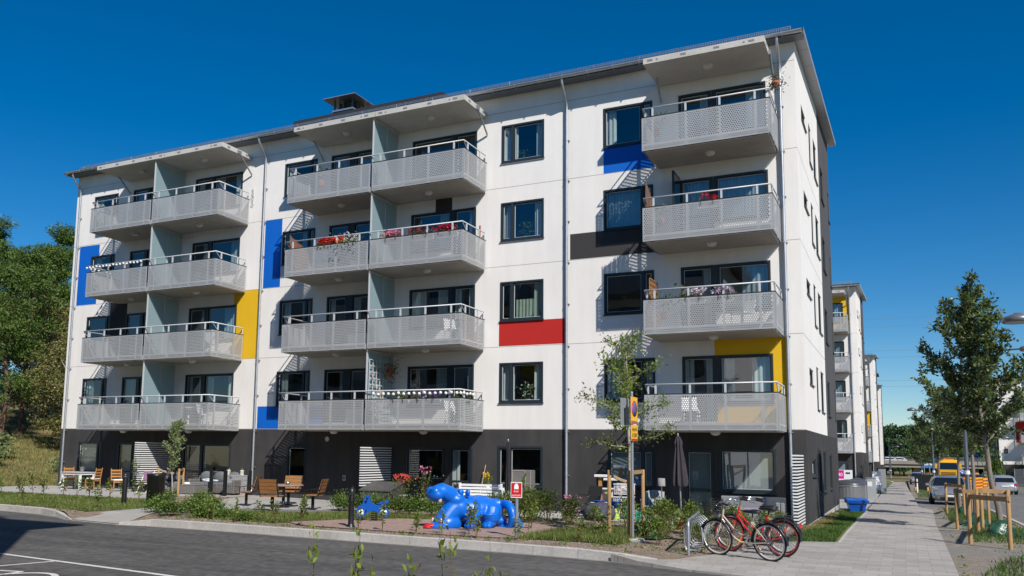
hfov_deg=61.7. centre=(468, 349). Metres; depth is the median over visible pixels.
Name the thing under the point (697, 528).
bed shrub
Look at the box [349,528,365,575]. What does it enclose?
verge sapling
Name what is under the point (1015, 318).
street lamp
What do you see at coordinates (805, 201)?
window
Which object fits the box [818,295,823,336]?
window
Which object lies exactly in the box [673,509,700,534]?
bed shrub
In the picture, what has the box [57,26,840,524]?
apartment building
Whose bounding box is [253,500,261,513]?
sapling
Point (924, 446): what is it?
street tree
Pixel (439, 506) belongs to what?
shrub
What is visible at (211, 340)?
balcony chair
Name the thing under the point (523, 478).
tall shrub
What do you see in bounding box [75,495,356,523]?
path
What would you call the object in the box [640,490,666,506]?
slatted chair
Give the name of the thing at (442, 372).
window
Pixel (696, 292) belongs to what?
balcony flowers
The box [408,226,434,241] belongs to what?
balcony flowers
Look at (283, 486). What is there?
garden table
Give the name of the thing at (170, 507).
shrub
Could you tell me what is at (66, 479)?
sapling
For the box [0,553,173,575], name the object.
road marking
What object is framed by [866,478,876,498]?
electric cabinet
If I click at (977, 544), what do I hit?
pebbles
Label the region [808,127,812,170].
window
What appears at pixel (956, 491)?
tree support
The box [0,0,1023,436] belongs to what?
sky
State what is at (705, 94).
window
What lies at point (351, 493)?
bollard light
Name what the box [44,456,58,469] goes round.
wild bush
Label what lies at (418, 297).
window
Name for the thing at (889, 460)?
street lamp
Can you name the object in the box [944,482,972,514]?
tree support
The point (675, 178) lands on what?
open door
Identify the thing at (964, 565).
weeds
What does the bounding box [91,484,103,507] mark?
sapling
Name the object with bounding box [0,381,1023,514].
ground
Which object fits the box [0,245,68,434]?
tree
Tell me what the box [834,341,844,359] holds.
window
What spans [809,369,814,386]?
window
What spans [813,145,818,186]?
window
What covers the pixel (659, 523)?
bed shrub
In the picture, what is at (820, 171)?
window
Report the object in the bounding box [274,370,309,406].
window
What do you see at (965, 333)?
street tree
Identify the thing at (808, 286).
window
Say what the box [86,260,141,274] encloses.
ball garland
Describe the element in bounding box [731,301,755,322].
balcony chair
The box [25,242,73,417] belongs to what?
tree
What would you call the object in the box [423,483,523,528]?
play hippo
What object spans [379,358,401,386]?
hanging basket
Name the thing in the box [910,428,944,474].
street tree
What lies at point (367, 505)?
spring rider
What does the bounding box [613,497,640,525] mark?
bed shrub
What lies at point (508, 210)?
window
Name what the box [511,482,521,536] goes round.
fire sign
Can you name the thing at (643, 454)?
window
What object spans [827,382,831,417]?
window
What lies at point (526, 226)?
sill plant
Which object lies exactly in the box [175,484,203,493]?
wicker table
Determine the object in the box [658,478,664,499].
garden lamp
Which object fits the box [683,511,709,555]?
bicycle rack
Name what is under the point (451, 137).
window
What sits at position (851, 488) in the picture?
waste container
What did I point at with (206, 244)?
window
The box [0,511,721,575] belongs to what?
road
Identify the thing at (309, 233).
window
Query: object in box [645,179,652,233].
reed screen
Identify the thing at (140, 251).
window
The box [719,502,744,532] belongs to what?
bed shrub
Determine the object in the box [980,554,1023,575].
verge grass
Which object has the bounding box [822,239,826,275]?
window
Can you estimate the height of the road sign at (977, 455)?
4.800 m
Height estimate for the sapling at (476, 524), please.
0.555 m
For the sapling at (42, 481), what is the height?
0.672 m
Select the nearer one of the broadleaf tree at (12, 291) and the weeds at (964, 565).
the weeds at (964, 565)
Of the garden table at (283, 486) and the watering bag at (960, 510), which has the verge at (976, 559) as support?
the watering bag at (960, 510)
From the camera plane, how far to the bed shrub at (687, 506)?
21.16 m
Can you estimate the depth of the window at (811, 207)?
30.64 m
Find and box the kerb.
[0,504,1023,560]
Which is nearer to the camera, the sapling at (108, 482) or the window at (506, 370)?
the window at (506, 370)
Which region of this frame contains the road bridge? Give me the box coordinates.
[884,457,986,476]
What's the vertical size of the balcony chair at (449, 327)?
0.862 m
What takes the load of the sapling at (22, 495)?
on the garden bed
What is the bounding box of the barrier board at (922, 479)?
[914,474,935,490]
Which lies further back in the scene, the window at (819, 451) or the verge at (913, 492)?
the verge at (913, 492)
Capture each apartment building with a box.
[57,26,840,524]
[832,281,869,478]
[865,353,880,477]
[877,373,884,467]
[989,376,1023,486]
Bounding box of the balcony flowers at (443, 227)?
[422,224,461,238]
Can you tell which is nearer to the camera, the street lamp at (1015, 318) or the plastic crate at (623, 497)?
the street lamp at (1015, 318)
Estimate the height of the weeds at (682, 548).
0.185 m
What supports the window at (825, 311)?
in the apartment building at (277, 386)
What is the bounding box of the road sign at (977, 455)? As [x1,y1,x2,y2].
[974,453,979,466]
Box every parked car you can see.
[908,472,920,483]
[925,475,964,503]
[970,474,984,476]
[985,475,1017,494]
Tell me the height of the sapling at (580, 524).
0.678 m
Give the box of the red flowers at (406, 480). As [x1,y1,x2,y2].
[390,473,417,499]
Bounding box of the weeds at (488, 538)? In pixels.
[160,514,635,553]
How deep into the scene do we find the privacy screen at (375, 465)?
30.83 m
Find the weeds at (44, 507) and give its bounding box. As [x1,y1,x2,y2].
[7,502,78,510]
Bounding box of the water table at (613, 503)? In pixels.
[593,492,620,519]
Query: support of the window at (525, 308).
in the apartment building at (277, 386)
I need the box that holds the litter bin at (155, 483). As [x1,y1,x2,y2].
[146,473,165,500]
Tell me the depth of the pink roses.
27.99 m
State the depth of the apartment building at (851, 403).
62.77 m
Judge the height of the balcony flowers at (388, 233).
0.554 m
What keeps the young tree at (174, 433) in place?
on the garden bed
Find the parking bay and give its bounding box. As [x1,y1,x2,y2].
[915,499,986,508]
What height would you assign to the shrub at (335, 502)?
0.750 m
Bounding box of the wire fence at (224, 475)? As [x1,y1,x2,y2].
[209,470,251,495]
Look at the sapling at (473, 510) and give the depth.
19.78 m
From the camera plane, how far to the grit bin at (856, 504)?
32.99 m
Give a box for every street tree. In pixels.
[901,413,926,474]
[905,384,953,474]
[910,268,1023,519]
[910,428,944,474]
[913,421,948,464]
[920,386,982,507]
[923,360,1016,512]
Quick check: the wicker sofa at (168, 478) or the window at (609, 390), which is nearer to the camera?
the window at (609, 390)
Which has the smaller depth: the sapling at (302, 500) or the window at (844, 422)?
the sapling at (302, 500)
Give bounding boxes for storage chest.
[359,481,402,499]
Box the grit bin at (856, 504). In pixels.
[844,497,868,512]
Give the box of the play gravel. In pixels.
[291,519,574,538]
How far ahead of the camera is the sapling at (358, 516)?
20.86 m
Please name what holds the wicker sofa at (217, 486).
on the patio paving
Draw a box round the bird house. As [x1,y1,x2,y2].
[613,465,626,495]
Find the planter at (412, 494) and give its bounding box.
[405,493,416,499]
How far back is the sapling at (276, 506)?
21.99 m
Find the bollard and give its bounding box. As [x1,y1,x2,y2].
[121,473,127,502]
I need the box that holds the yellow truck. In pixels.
[935,459,961,475]
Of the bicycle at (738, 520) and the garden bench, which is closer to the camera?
the bicycle at (738, 520)
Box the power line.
[863,312,1012,386]
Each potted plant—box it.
[318,166,327,186]
[454,390,472,410]
[646,110,667,134]
[652,291,678,318]
[655,204,670,225]
[670,281,706,317]
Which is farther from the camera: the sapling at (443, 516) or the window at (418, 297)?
the window at (418, 297)
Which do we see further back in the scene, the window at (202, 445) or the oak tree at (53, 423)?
the oak tree at (53, 423)
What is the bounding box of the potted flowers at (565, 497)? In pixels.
[558,495,587,507]
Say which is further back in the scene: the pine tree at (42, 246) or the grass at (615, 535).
the pine tree at (42, 246)
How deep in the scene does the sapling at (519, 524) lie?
18.84 m
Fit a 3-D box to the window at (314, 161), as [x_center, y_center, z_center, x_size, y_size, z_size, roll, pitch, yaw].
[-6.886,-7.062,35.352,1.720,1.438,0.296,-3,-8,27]
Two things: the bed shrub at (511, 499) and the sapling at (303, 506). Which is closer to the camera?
the sapling at (303, 506)
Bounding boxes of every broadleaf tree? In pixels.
[0,247,34,381]
[21,281,70,409]
[883,423,903,474]
[884,425,922,475]
[884,437,911,476]
[925,453,950,474]
[952,433,990,472]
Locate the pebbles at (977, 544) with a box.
[940,508,1021,574]
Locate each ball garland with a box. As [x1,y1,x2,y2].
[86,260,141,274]
[372,391,474,395]
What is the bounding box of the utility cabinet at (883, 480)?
[877,468,886,492]
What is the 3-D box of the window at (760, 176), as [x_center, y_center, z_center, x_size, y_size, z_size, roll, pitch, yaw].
[8.645,-4.845,27.161,1.738,1.528,0.315,-3,-8,27]
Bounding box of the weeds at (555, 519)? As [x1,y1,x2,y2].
[505,515,612,523]
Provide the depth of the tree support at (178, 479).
33.62 m
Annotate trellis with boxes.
[367,359,393,422]
[649,278,657,326]
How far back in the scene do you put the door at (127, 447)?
38.22 m
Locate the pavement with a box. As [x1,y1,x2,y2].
[611,482,958,575]
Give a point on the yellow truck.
(948, 466)
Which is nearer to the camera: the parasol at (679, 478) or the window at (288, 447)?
the parasol at (679, 478)
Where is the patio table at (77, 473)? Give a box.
[61,471,94,489]
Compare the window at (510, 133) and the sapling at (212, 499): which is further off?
the window at (510, 133)
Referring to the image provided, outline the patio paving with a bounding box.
[0,486,255,498]
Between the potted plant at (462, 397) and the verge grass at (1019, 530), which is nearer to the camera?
the verge grass at (1019, 530)
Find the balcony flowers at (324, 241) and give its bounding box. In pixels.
[312,236,331,251]
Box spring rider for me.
[356,495,388,520]
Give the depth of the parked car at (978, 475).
89.44 m
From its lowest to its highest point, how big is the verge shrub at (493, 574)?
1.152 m
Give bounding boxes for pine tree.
[0,214,20,315]
[0,236,12,266]
[19,242,70,360]
[40,258,70,352]
[44,222,75,295]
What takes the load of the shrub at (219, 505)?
on the middle lawn
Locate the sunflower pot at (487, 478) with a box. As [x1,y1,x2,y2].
[481,472,492,486]
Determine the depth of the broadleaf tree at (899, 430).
237.20 m
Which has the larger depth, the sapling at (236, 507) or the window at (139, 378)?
the window at (139, 378)
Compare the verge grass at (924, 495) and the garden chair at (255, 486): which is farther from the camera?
the verge grass at (924, 495)
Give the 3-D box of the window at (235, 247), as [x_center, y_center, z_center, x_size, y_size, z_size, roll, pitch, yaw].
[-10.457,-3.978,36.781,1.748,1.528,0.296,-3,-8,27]
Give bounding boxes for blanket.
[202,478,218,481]
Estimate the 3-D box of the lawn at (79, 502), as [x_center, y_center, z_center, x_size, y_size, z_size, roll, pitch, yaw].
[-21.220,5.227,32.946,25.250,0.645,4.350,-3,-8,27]
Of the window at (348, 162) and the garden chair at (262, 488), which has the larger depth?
the window at (348, 162)
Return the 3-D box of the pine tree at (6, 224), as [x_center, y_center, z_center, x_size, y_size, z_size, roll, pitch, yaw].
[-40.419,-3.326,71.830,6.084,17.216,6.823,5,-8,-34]
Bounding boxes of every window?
[76,441,101,471]
[81,378,106,408]
[85,315,110,346]
[89,254,114,284]
[93,193,118,224]
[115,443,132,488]
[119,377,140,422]
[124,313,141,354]
[128,250,144,285]
[132,188,148,220]
[135,377,141,410]
[140,312,145,345]
[144,249,149,281]
[147,187,153,219]
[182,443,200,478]
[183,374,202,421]
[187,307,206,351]
[191,241,209,280]
[194,177,212,211]
[199,444,230,474]
[202,373,233,409]
[206,305,236,341]
[209,237,239,274]
[212,172,242,208]
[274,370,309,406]
[277,298,312,335]
[280,228,314,265]
[283,159,317,197]
[286,446,305,478]
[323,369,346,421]
[325,295,348,343]
[328,223,351,266]
[331,152,353,190]
[346,368,365,407]
[347,294,367,333]
[350,221,369,259]
[353,149,371,187]
[406,365,449,407]
[406,447,443,482]
[409,287,450,329]
[410,210,452,253]
[412,135,453,178]
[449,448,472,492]
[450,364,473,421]
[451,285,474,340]
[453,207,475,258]
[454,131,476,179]
[497,446,542,487]
[498,361,543,403]
[499,279,543,321]
[501,119,544,163]
[501,198,543,241]
[602,100,651,148]
[602,184,652,231]
[603,270,653,315]
[604,358,654,402]
[608,449,654,489]
[678,90,711,138]
[680,176,713,230]
[681,265,715,324]
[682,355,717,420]
[711,81,766,133]
[713,169,768,221]
[715,260,772,311]
[717,353,773,403]
[718,449,777,494]
[801,110,806,133]
[804,195,809,215]
[806,280,812,300]
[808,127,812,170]
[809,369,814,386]
[811,207,815,248]
[812,460,818,477]
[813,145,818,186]
[813,285,818,328]
[815,218,820,260]
[816,368,820,410]
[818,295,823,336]
[819,451,823,494]
[820,171,824,206]
[821,373,825,413]
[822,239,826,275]
[823,452,827,492]
[825,311,829,345]
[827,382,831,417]
[830,455,834,490]
[833,303,842,321]
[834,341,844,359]
[835,381,845,400]
[837,420,847,440]
[838,460,848,469]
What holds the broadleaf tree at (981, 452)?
on the ground at (895, 476)
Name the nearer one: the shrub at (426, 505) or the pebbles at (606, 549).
the pebbles at (606, 549)
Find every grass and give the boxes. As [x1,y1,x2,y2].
[0,412,60,485]
[129,455,140,491]
[191,509,435,521]
[518,524,643,543]
[801,512,837,530]
[914,488,928,497]
[943,506,1017,525]
[972,523,1023,543]
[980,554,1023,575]
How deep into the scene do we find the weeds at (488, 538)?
19.57 m
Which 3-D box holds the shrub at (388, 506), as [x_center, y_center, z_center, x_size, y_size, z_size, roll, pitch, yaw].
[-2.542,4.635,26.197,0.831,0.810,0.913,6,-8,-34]
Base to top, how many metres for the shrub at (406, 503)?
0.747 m
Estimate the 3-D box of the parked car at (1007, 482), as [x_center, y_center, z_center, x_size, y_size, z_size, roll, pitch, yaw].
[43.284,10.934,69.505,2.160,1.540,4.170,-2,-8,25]
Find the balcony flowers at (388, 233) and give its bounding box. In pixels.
[379,229,400,244]
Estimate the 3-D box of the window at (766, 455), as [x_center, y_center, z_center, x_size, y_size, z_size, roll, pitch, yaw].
[8.499,3.704,26.091,1.730,1.353,0.210,-3,-8,27]
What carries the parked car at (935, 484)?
on the parking bay
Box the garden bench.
[459,483,502,499]
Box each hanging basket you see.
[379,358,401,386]
[765,67,789,92]
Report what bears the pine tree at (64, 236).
on the ground at (895, 476)
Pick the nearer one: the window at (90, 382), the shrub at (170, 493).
the shrub at (170, 493)
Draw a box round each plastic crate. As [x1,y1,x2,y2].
[613,483,635,494]
[613,496,634,504]
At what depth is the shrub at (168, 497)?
28.73 m
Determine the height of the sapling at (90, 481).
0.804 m
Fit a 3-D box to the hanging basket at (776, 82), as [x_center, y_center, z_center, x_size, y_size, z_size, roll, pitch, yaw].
[9.144,-7.937,25.512,0.844,0.832,0.751,7,-9,-40]
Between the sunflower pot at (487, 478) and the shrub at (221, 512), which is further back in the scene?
the sunflower pot at (487, 478)
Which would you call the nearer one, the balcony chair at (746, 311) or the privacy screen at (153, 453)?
the balcony chair at (746, 311)
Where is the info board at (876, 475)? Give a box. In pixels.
[872,471,880,493]
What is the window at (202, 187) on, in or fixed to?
in the apartment building at (277, 386)
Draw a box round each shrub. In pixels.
[140,490,177,512]
[151,496,189,515]
[153,490,176,501]
[165,484,179,499]
[175,498,217,517]
[179,492,211,511]
[188,488,210,498]
[198,494,232,513]
[203,492,228,504]
[211,504,236,517]
[232,508,258,519]
[326,488,349,510]
[335,492,359,509]
[353,486,368,509]
[362,489,383,499]
[362,490,383,512]
[373,488,394,510]
[388,490,407,513]
[395,491,418,514]
[402,489,427,514]
[416,493,438,514]
[430,501,443,513]
[480,568,509,575]
[485,492,497,498]
[495,490,514,515]
[503,488,526,516]
[518,491,544,522]
[519,485,549,520]
[521,473,527,517]
[535,488,563,521]
[555,496,579,524]
[584,505,600,523]
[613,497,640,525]
[634,505,660,539]
[646,515,673,544]
[648,495,677,529]
[652,498,682,535]
[672,508,685,529]
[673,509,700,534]
[675,499,702,534]
[690,521,711,545]
[694,508,719,533]
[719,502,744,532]
[731,511,756,536]
[754,510,773,530]
[770,510,787,533]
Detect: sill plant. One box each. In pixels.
[515,382,537,399]
[518,149,531,157]
[518,221,534,235]
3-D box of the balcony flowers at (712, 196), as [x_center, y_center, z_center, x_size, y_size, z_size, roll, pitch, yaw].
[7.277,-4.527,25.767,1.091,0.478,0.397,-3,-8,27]
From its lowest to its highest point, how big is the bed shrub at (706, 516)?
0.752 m
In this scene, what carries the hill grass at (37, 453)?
on the ground at (895, 476)
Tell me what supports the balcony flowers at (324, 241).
attached to the apartment building at (277, 386)
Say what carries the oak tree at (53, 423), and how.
on the ground at (895, 476)
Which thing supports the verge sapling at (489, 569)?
on the near verge
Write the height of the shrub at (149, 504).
0.659 m
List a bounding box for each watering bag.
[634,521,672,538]
[949,506,962,514]
[959,513,989,526]
[972,520,1023,536]
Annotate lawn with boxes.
[0,492,143,510]
[788,509,865,541]
[876,482,892,492]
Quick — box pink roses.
[414,466,443,499]
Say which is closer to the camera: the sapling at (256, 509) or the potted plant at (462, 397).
the sapling at (256, 509)
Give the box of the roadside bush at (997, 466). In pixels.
[982,444,1006,476]
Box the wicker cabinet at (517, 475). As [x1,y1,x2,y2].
[512,470,534,510]
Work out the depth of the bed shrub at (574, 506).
23.19 m
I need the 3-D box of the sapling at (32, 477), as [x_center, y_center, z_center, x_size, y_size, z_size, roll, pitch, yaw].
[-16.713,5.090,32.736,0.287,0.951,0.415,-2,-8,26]
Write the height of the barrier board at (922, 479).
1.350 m
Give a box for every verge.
[908,480,928,498]
[925,507,1023,575]
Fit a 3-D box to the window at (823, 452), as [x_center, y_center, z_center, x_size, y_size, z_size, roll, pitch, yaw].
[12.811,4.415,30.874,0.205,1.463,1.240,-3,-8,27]
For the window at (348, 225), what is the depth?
34.09 m
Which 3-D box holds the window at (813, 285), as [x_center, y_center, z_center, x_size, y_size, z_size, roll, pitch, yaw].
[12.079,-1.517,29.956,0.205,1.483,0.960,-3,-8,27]
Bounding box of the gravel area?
[224,508,344,512]
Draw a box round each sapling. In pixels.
[0,476,5,491]
[15,475,27,492]
[19,486,26,505]
[28,471,36,491]
[38,478,48,493]
[58,476,67,494]
[72,475,84,494]
[84,477,95,496]
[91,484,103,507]
[105,477,113,495]
[131,478,144,498]
[208,491,217,517]
[232,497,239,522]
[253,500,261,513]
[259,504,266,520]
[269,499,279,523]
[295,493,306,518]
[296,494,309,525]
[306,523,320,575]
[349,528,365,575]
[354,507,363,528]
[355,554,375,575]
[378,499,386,529]
[402,554,420,575]
[411,511,421,532]
[433,506,446,533]
[433,517,457,575]
[465,502,478,534]
[469,514,482,537]
[472,555,495,575]
[511,516,523,539]
[524,502,535,529]
[528,500,538,528]
[562,515,569,530]
[572,512,585,541]
[596,505,612,533]
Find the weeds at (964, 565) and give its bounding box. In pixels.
[936,506,1023,575]
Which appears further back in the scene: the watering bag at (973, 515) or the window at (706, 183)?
the window at (706, 183)
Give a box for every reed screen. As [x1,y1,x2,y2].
[289,235,308,270]
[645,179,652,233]
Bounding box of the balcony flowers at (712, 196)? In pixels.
[693,192,718,208]
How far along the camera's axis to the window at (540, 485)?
29.59 m
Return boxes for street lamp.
[888,443,901,480]
[890,446,898,481]
[907,407,934,475]
[960,346,1023,520]
[1001,313,1023,324]
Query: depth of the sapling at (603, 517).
19.33 m
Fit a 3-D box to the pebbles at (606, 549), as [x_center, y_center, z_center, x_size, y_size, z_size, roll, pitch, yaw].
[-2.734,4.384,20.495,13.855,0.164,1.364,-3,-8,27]
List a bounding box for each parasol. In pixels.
[504,439,510,514]
[671,433,688,519]
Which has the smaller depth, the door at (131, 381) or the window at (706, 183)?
the window at (706, 183)
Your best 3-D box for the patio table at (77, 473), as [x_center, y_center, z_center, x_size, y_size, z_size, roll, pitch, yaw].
[-16.584,5.544,36.275,1.240,0.735,0.840,-3,-8,27]
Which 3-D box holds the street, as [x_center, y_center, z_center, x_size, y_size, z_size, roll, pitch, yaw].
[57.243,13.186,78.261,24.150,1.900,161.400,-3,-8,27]
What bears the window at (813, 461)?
in the apartment building at (277, 386)
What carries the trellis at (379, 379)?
attached to the apartment building at (277, 386)
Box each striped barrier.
[976,477,982,488]
[982,477,987,487]
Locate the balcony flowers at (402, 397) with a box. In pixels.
[386,391,408,404]
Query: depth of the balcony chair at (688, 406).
26.38 m
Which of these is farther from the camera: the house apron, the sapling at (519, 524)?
the house apron
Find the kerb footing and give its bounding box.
[0,510,623,563]
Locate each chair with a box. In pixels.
[136,471,154,492]
[205,332,219,351]
[237,476,261,505]
[258,479,284,510]
[278,475,302,504]
[303,479,329,509]
[443,319,462,337]
[443,400,462,422]
[575,485,602,505]
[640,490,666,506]
[681,398,700,422]
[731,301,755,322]
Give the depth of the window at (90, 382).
39.72 m
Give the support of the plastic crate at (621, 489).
on the plastic crate at (623, 497)
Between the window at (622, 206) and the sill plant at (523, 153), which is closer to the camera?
the window at (622, 206)
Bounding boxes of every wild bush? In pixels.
[0,431,19,455]
[0,443,8,461]
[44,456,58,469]
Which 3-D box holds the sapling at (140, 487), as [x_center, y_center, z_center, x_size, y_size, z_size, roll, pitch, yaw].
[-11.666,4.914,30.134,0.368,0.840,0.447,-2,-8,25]
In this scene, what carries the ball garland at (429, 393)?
attached to the apartment building at (277, 386)
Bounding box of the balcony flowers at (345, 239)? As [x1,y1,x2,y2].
[330,231,368,250]
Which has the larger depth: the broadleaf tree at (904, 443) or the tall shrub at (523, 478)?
the broadleaf tree at (904, 443)
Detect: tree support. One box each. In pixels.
[157,468,184,493]
[607,470,644,536]
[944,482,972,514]
[953,486,990,529]
[965,489,1012,549]
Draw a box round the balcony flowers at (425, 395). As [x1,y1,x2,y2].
[405,390,448,403]
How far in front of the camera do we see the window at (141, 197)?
39.62 m
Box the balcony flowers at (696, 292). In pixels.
[675,287,713,303]
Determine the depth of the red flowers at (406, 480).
28.25 m
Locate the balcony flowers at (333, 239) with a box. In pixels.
[329,234,345,250]
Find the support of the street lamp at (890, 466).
on the ground at (895, 476)
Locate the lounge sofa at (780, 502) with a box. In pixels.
[718,496,785,523]
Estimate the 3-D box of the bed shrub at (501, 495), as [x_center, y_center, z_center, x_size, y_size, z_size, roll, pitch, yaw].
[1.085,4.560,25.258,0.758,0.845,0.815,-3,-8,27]
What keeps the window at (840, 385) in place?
in the apartment building at (851, 403)
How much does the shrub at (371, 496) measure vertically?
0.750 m
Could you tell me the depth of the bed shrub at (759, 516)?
21.34 m
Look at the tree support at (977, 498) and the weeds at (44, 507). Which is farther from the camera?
the weeds at (44, 507)
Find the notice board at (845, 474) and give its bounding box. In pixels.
[839,470,852,479]
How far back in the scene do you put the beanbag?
24.69 m
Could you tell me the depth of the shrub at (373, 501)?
26.30 m
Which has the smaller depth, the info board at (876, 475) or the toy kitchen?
the toy kitchen
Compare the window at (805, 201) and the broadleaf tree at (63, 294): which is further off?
the broadleaf tree at (63, 294)
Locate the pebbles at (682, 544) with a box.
[619,525,791,555]
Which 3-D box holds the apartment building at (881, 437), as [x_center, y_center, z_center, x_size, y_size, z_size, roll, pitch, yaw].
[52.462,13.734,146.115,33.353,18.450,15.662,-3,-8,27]
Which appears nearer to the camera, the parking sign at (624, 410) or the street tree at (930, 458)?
the parking sign at (624, 410)
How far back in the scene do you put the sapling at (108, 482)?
31.10 m
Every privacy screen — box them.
[133,441,171,488]
[359,446,391,487]
[792,454,805,524]
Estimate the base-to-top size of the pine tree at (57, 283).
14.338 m
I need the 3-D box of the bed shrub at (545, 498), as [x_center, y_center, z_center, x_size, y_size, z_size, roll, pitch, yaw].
[2.160,4.398,24.222,0.820,0.960,0.830,6,-8,-36]
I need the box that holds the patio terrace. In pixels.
[506,511,790,531]
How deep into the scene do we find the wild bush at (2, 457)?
44.74 m
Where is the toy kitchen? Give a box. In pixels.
[591,474,616,502]
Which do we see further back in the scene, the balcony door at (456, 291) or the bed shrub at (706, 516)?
the balcony door at (456, 291)
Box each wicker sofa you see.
[165,470,184,491]
[188,471,240,494]
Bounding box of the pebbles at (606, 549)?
[156,517,625,552]
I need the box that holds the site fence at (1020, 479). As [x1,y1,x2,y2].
[1014,469,1023,492]
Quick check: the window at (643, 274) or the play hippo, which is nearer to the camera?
the play hippo
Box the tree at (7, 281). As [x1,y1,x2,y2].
[0,260,49,435]
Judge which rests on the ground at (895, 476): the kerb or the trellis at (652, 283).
the kerb
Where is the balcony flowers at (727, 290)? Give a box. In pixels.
[713,285,736,301]
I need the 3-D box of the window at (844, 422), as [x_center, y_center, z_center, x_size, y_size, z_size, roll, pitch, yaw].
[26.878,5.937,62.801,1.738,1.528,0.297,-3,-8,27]
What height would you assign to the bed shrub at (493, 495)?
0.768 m
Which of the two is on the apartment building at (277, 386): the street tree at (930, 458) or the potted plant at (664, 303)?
the potted plant at (664, 303)
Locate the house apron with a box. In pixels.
[840,493,879,508]
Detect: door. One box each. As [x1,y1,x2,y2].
[672,170,680,230]
[685,450,714,516]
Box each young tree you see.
[162,418,186,492]
[574,326,677,521]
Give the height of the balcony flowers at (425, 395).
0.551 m
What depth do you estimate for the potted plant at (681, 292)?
26.13 m
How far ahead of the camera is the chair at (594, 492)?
26.08 m
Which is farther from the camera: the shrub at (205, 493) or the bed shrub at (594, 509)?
the shrub at (205, 493)
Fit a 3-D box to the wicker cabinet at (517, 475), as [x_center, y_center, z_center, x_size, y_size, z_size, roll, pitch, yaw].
[1.802,4.640,28.251,0.670,1.330,0.412,-2,-8,25]
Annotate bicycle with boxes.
[701,498,788,561]
[713,497,801,556]
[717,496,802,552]
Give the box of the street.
[978,490,1023,523]
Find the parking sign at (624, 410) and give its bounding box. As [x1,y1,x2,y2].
[620,392,643,541]
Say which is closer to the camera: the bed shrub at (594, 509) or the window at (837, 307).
the bed shrub at (594, 509)
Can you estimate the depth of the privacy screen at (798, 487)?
24.08 m
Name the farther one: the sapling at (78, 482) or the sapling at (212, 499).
the sapling at (78, 482)
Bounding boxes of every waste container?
[839,479,865,498]
[850,478,866,497]
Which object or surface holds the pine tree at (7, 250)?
on the ground at (895, 476)
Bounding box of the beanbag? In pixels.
[582,502,615,520]
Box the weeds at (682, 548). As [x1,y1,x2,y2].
[614,523,792,553]
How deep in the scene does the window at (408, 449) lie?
31.16 m
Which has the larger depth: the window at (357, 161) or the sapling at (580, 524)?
the window at (357, 161)
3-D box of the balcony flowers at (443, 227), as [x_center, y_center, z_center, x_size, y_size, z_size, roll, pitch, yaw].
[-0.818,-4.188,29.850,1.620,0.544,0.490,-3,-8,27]
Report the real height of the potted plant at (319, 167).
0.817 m
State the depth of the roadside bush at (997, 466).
114.53 m
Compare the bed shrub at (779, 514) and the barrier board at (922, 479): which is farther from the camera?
the barrier board at (922, 479)
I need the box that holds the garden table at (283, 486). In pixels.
[272,484,303,507]
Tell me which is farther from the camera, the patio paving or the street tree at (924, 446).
the street tree at (924, 446)
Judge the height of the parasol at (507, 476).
2.340 m
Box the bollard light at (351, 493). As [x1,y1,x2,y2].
[346,487,357,526]
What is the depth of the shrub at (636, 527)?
20.00 m
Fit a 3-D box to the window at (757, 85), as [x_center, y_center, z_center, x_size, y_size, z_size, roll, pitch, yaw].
[8.683,-7.726,27.497,1.738,1.528,0.296,-3,-8,27]
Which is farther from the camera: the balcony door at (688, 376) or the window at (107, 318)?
the window at (107, 318)
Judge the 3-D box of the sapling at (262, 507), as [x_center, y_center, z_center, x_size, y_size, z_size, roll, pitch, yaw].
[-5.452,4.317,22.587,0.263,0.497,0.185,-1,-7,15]
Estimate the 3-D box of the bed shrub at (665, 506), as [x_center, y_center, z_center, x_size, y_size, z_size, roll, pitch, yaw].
[4.803,4.034,20.583,0.792,0.958,0.855,0,-7,8]
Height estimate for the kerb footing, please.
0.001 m
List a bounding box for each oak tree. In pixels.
[0,294,69,423]
[21,331,67,436]
[40,328,67,419]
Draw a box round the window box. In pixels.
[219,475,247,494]
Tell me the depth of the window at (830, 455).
33.90 m
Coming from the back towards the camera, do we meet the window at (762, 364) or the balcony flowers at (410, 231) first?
the balcony flowers at (410, 231)
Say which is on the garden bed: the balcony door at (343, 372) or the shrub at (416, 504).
the shrub at (416, 504)
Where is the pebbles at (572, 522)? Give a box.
[520,518,618,525]
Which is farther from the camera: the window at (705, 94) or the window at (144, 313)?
the window at (144, 313)
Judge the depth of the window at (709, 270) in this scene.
27.40 m
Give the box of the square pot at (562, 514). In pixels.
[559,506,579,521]
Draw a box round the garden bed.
[0,485,809,558]
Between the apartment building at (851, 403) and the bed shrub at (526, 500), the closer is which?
the bed shrub at (526, 500)

